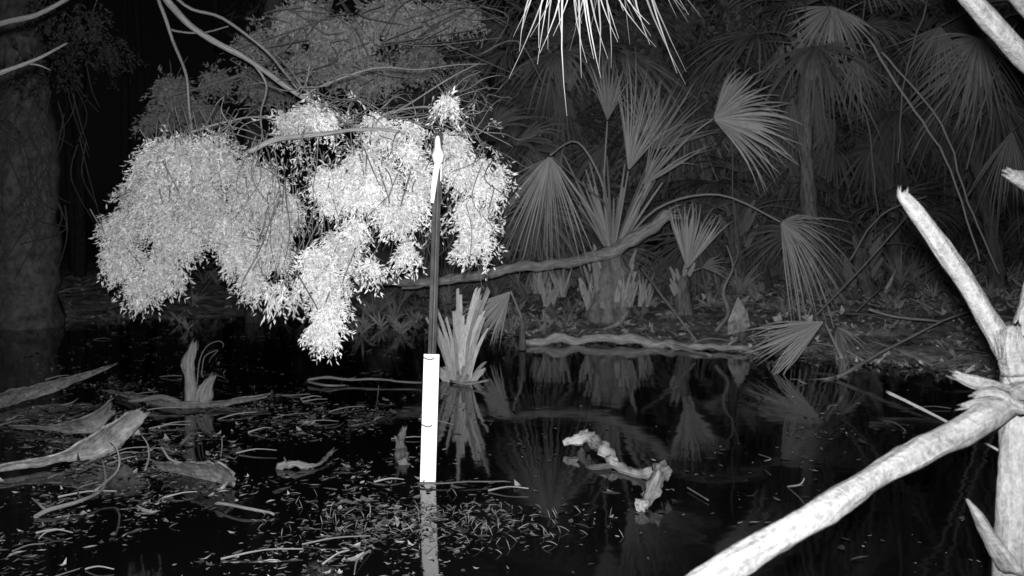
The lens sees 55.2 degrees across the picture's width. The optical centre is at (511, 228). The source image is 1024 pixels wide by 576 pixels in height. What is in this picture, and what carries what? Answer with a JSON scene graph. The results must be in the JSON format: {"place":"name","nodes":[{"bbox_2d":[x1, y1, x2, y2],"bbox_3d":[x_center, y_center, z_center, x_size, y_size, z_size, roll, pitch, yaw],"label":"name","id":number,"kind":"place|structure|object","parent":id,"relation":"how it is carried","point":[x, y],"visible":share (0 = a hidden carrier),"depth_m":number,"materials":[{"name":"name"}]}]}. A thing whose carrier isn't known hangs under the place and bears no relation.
{"place":"outdoors","nodes":[
{"label":"outdoors","id":0,"kind":"place"},
{"bbox_2d":[0,311,1000,575],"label":"water","id":1,"kind":"structure","parent":0,"point":[912,523],"depth_m":5.11,"materials":[{"name":"black liquid"}]},
{"bbox_2d":[0,363,117,408],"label":"dead palm sheath","id":2,"kind":"object","parent":1,"relation":"on","point":[9,397],"visible":1,"depth_m":6.84,"materials":[{"name":"grey plant"}]},
{"bbox_2d":[4,396,115,433],"bbox_3d":[-2.697,1.089,5.728,0.719,0.212,0.235,0,0,5],"label":"dead palm sheath","id":3,"kind":"object","parent":1,"relation":"on","point":[105,413],"visible":0.99,"depth_m":5.68,"materials":[{"name":"grey plant"}]},
{"bbox_2d":[0,408,148,471],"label":"dead palm sheath","id":4,"kind":"object","parent":1,"relation":"on","point":[117,432],"visible":1,"depth_m":5.08,"materials":[{"name":"grey plant"}]},
{"bbox_2d":[31,440,119,517],"bbox_3d":[-1.919,1.084,4.322,0.219,0.228,0.550,0,0,11],"label":"forked branch","id":5,"kind":"object","parent":1,"relation":"on","point":[98,489],"visible":1,"depth_m":4.25,"materials":[{"name":"grey plant"}]},
{"bbox_2d":[142,436,180,470],"bbox_3d":[-1.733,1.117,4.908,0.220,0.160,0.092,0,0,-26],"label":"forked branch","id":6,"kind":"object","parent":1,"relation":"on","point":[166,455],"visible":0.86,"depth_m":4.90,"materials":[{"name":"grey plant"}]},
{"bbox_2d":[128,338,222,402],"bbox_3d":[-2.266,1.018,6.620,0.654,0.565,0.121,0,0,0],"label":"broken stump","id":7,"kind":"object","parent":1,"relation":"in","point":[202,391],"visible":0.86,"depth_m":6.59,"materials":[{"name":"grey wood"}]},
{"bbox_2d":[100,389,276,407],"bbox_3d":[-2.386,1.174,6.775,1.478,0.093,0.410,0,0,17],"label":"dead palm sheath","id":8,"kind":"object","parent":1,"relation":"on","point":[166,402],"visible":0.95,"depth_m":6.61,"materials":[{"name":"grey plant"}]},
{"bbox_2d":[149,460,236,485],"bbox_3d":[-1.550,1.139,4.717,0.717,0.139,0.077,0,0,38],"label":"dead palm sheath","id":9,"kind":"object","parent":1,"relation":"on","point":[218,471],"visible":0.98,"depth_m":4.66,"materials":[{"name":"grey plant"}]},
{"bbox_2d":[213,502,274,515],"bbox_3d":[-1.144,1.184,4.138,0.340,0.026,0.044,0,0,28],"label":"floating stick","id":10,"kind":"object","parent":1,"relation":"on","point":[239,508],"visible":1,"depth_m":4.11,"materials":[{"name":"grey wood"}]},
{"bbox_2d":[270,391,309,394],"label":"fallen branch","id":11,"kind":"object","parent":1,"relation":"on","point":[289,394],"visible":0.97,"depth_m":7.02,"materials":[{"name":"grey wood"}]},
{"bbox_2d":[220,385,378,456],"bbox_3d":[-1.168,1.142,5.942,0.152,0.123,1.824,0,0,20],"label":"dead twig","id":12,"kind":"object","parent":1,"relation":"on","point":[222,439],"visible":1,"depth_m":5.14,"materials":[{"name":"grey wood"}]},
{"bbox_2d":[275,448,337,468],"bbox_3d":[-1.010,1.177,4.994,0.145,0.061,0.386,0,0,42],"label":"driftwood","id":13,"kind":"object","parent":1,"relation":"on","point":[288,462],"visible":1,"depth_m":4.89,"materials":[{"name":"grey wood"}]},
{"bbox_2d":[306,378,421,386],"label":"fallen branch","id":14,"kind":"object","parent":1,"relation":"on","point":[312,380],"visible":1,"depth_m":7.55,"materials":[{"name":"grey wood"}]},
{"bbox_2d":[393,423,410,464],"bbox_3d":[-0.585,1.140,5.155,0.088,0.189,0.381,0,0,-10],"label":"driftwood","id":15,"kind":"object","parent":1,"relation":"on","point":[401,455],"visible":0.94,"depth_m":5.10,"materials":[{"name":"grey wood"}]},
{"bbox_2d":[170,485,706,573],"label":"silt bank litter","id":16,"kind":"object","parent":1,"relation":"on","point":[384,520],"visible":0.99,"depth_m":3.98,"materials":[{"name":"grey plant"}]},
{"bbox_2d":[425,287,489,381],"bbox_3d":[-0.429,0.847,7.765,0.521,0.784,0.509,0,0,0],"label":"swamp lily plant","id":17,"kind":"object","parent":1,"relation":"on","point":[460,352],"visible":0.81,"depth_m":7.66,"materials":[{"name":"grey plant"}]},
{"bbox_2d":[418,480,510,484],"bbox_3d":[-0.222,1.184,4.575,0.436,0.020,0.024,0,0,-4],"label":"floating stick","id":18,"kind":"object","parent":1,"relation":"on","point":[463,481],"visible":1,"depth_m":4.56,"materials":[{"name":"grey wood"}]},
{"bbox_2d":[450,379,488,384],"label":"fallen branch","id":19,"kind":"object","parent":1,"relation":"on","point":[462,383],"visible":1,"depth_m":7.43,"materials":[{"name":"grey wood"}]},
{"bbox_2d":[463,291,526,350],"bbox_3d":[-0.145,0.894,9.416,0.674,0.595,0.278,0,0,-20],"label":"cabbage palm","id":20,"kind":"object","parent":1,"relation":"on","point":[499,312],"visible":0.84,"depth_m":9.40,"materials":[{"name":"grey plant"}]},
{"bbox_2d":[0,322,995,575],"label":"floating leaf litter","id":21,"kind":"object","parent":1,"relation":"on","point":[88,464],"visible":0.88,"depth_m":4.88,"materials":[{"name":"grey plant"}]},
{"bbox_2d":[510,0,699,112],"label":"cabbage palm","id":22,"kind":"object","parent":1,"relation":"in","point":[584,2],"visible":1,"depth_m":3.67,"materials":[{"name":"grey plant"}]},
{"bbox_2d":[564,430,669,511],"bbox_3d":[0.537,1.156,4.784,0.292,0.144,1.283,0,0,-12],"label":"driftwood","id":23,"kind":"object","parent":1,"relation":"on","point":[659,475],"visible":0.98,"depth_m":4.83,"materials":[{"name":"grey wood"}]},
{"bbox_2d":[685,486,708,500],"bbox_3d":[0.831,1.190,4.405,0.009,0.009,0.236,0,0,-15],"label":"floating stick","id":24,"kind":"object","parent":1,"relation":"on","point":[687,487],"visible":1,"depth_m":4.41,"materials":[{"name":"grey wood"}]},
{"bbox_2d":[757,453,804,486],"bbox_3d":[1.307,1.171,4.821,0.065,0.066,0.707,0,0,0],"label":"floating stick","id":25,"kind":"object","parent":1,"relation":"on","point":[788,485],"visible":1,"depth_m":4.53,"materials":[{"name":"grey wood"}]},
{"bbox_2d":[693,0,1023,575],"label":"broken dead tree","id":26,"kind":"object","parent":1,"relation":"in","point":[1000,404],"visible":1,"depth_m":1.82,"materials":[{"name":"white wood"}]},
{"bbox_2d":[886,390,999,451],"bbox_3d":[1.099,0.485,2.503,0.029,0.078,0.416,0,0,-16],"label":"dead stick","id":27,"kind":"object","parent":26,"relation":"attached to","point":[928,412],"visible":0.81,"depth_m":2.57,"materials":[{"name":"grey wood"}]},
{"bbox_2d":[790,308,969,383],"bbox_3d":[3.024,0.949,8.193,1.965,0.564,0.517,0,0,-25],"label":"fallen branch","id":28,"kind":"object","parent":1,"relation":"on","point":[847,372],"visible":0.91,"depth_m":8.04,"materials":[{"name":"wood"}]},
{"bbox_2d":[42,0,1023,304],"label":"background","id":29,"kind":"structure","parent":0,"point":[1012,238],"depth_m":16.15,"materials":[{"name":"leaf"},{"name":"bark"},{"name":"soil"}]},
{"bbox_2d":[50,0,1023,228],"label":"sky","id":30,"kind":"structure","parent":0,"point":[103,127],"materials":[{"name":"black"}]},
{"bbox_2d":[57,229,1023,523],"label":"ground","id":31,"kind":"structure","parent":0,"point":[93,299],"depth_m":12.22,"materials":[{"name":"black soil"}]},
{"bbox_2d":[0,0,68,75],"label":"bare sapling","id":32,"kind":"object","parent":31,"relation":"on","point":[27,17],"visible":1,"depth_m":4.42,"materials":[{"name":"grey plant"}]},
{"bbox_2d":[0,0,101,329],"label":"vine covered tree","id":33,"kind":"object","parent":31,"relation":"on","point":[30,232],"visible":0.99,"depth_m":11.67,"materials":[{"name":"grey plant"}]},
{"bbox_2d":[0,0,541,322],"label":"broadleaf tree","id":34,"kind":"object","parent":31,"relation":"on","point":[309,21],"visible":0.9,"depth_m":8.22,"materials":[{"name":"grey plant"}]},
{"bbox_2d":[88,0,540,364],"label":"weeping tea tree","id":35,"kind":"object","parent":31,"relation":"on","point":[167,201],"visible":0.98,"depth_m":5.21,"materials":[{"name":"white plant"}]},
{"bbox_2d":[280,4,534,275],"bbox_3d":[-1.726,-2.090,17.078,4.095,6.270,4.181,0,0,20],"label":"cabbage palm","id":36,"kind":"object","parent":31,"relation":"on","point":[444,76],"visible":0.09,"depth_m":15.79,"materials":[{"name":"plant"}]},
{"bbox_2d":[420,124,443,481],"bbox_3d":[-0.380,0.526,4.656,0.120,2.051,0.081,0,0,0],"label":"water depth marker post","id":37,"kind":"object","parent":31,"relation":"on","point":[429,416],"visible":0.94,"depth_m":4.64,"materials":[{"name":"paint"}]},
{"bbox_2d":[341,87,599,309],"bbox_3d":[-0.479,-0.117,14.529,4.286,3.558,3.812,0,0,0],"label":"cabbage palm","id":38,"kind":"object","parent":31,"relation":"on","point":[507,118],"visible":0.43,"depth_m":13.82,"materials":[{"name":"grey plant"}]},
{"bbox_2d":[354,208,674,289],"bbox_3d":[0.089,0.187,10.454,3.684,0.845,0.402,0,0,-23],"label":"fallen log","id":39,"kind":"object","parent":31,"relation":"on","point":[645,231],"visible":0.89,"depth_m":10.61,"materials":[{"name":"grey wood"}]},
{"bbox_2d":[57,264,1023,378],"bbox_3d":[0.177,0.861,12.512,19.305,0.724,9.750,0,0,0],"label":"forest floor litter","id":40,"kind":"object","parent":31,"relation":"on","point":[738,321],"visible":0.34,"depth_m":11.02,"materials":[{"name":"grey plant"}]},
{"bbox_2d":[427,0,713,287],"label":"cabbage palm","id":41,"kind":"object","parent":31,"relation":"on","point":[555,97],"visible":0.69,"depth_m":14.45,"materials":[{"name":"grey plant"}]},
{"bbox_2d":[168,239,1023,334],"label":"undergrowth","id":42,"kind":"object","parent":31,"relation":"on","point":[537,284],"visible":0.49,"depth_m":13.10,"materials":[{"name":"plant"}]},
{"bbox_2d":[526,330,784,357],"bbox_3d":[1.354,1.139,9.698,2.650,0.197,0.682,0,0,16],"label":"fallen log","id":43,"kind":"object","parent":31,"relation":"on","point":[629,336],"visible":0.85,"depth_m":9.96,"materials":[{"name":"grey wood"}]},
{"bbox_2d":[714,245,738,332],"bbox_3d":[2.146,0.604,9.922,0.356,0.883,0.124,0,0,-43],"label":"curved branch","id":44,"kind":"object","parent":43,"relation":"on","point":[722,321],"visible":1,"depth_m":9.97,"materials":[{"name":"grey plant"}]},
{"bbox_2d":[488,47,865,334],"bbox_3d":[1.750,-0.323,11.196,4.350,3.465,2.082,0,0,12],"label":"cabbage palm","id":45,"kind":"object","parent":31,"relation":"on","point":[605,307],"visible":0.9,"depth_m":11.04,"materials":[{"name":"grey plant"}]},
{"bbox_2d":[668,200,732,315],"bbox_3d":[2.114,0.324,10.985,0.742,1.292,0.262,0,0,0],"label":"cabbage palm","id":46,"kind":"object","parent":31,"relation":"on","point":[680,290],"visible":0.96,"depth_m":10.98,"materials":[{"name":"grey plant"}]},
{"bbox_2d":[587,0,846,267],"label":"cabbage palm","id":47,"kind":"object","parent":31,"relation":"on","point":[724,143],"visible":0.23,"depth_m":15.02,"materials":[{"name":"grey plant"}]},
{"bbox_2d":[632,155,857,300],"bbox_3d":[3.108,0.285,13.599,3.250,2.486,2.969,0,0,0],"label":"cabbage palm","id":48,"kind":"object","parent":31,"relation":"on","point":[745,218],"visible":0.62,"depth_m":13.35,"materials":[{"name":"grey plant"}]},
{"bbox_2d":[740,321,866,377],"bbox_3d":[2.436,1.075,8.078,1.077,0.608,0.401,0,0,4],"label":"cabbage palm","id":49,"kind":"object","parent":31,"relation":"on","point":[837,342],"visible":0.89,"depth_m":8.19,"materials":[{"name":"grey plant"}]},
{"bbox_2d":[664,0,946,297],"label":"cabbage palm","id":50,"kind":"object","parent":31,"relation":"on","point":[809,59],"visible":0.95,"depth_m":12.31,"materials":[{"name":"plant"}]},
{"bbox_2d":[731,0,1019,274],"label":"hanging vines","id":51,"kind":"object","parent":50,"relation":"hanging from","point":[926,103],"visible":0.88,"depth_m":9.99,"materials":[{"name":"grey plant"}]},
{"bbox_2d":[725,172,973,299],"bbox_3d":[4.498,0.587,12.601,2.890,2.754,2.796,0,0,45],"label":"cabbage palm","id":52,"kind":"object","parent":31,"relation":"on","point":[865,250],"visible":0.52,"depth_m":12.43,"materials":[{"name":"grey plant"}]},
{"bbox_2d":[816,215,907,314],"bbox_3d":[3.394,0.356,9.547,0.900,0.976,0.117,0,0,0],"label":"fallen branch","id":53,"kind":"object","parent":31,"relation":"on","point":[854,275],"visible":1,"depth_m":9.49,"materials":[{"name":"wood"}]},
{"bbox_2d":[759,40,1023,280],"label":"cabbage palm","id":54,"kind":"object","parent":31,"relation":"on","point":[885,154],"visible":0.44,"depth_m":14.57,"materials":[{"name":"grey plant"}]},
{"bbox_2d":[824,0,1023,289],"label":"cabbage palm","id":55,"kind":"object","parent":31,"relation":"on","point":[978,157],"visible":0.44,"depth_m":13.41,"materials":[{"name":"grey plant"}]},
{"bbox_2d":[886,0,1023,242],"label":"cabbage palm","id":56,"kind":"object","parent":31,"relation":"on","point":[978,79],"visible":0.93,"depth_m":10.49,"materials":[{"name":"grey plant"}]},
{"bbox_2d":[639,265,695,339],"bbox_3d":[1.552,0.746,10.083,0.117,0.702,1.097,0,0,-22],"label":"fallen branch","id":57,"kind":"object","parent":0,"point":[664,299],"visible":1,"depth_m":9.95,"materials":[{"name":"grey wood"}]}
]}

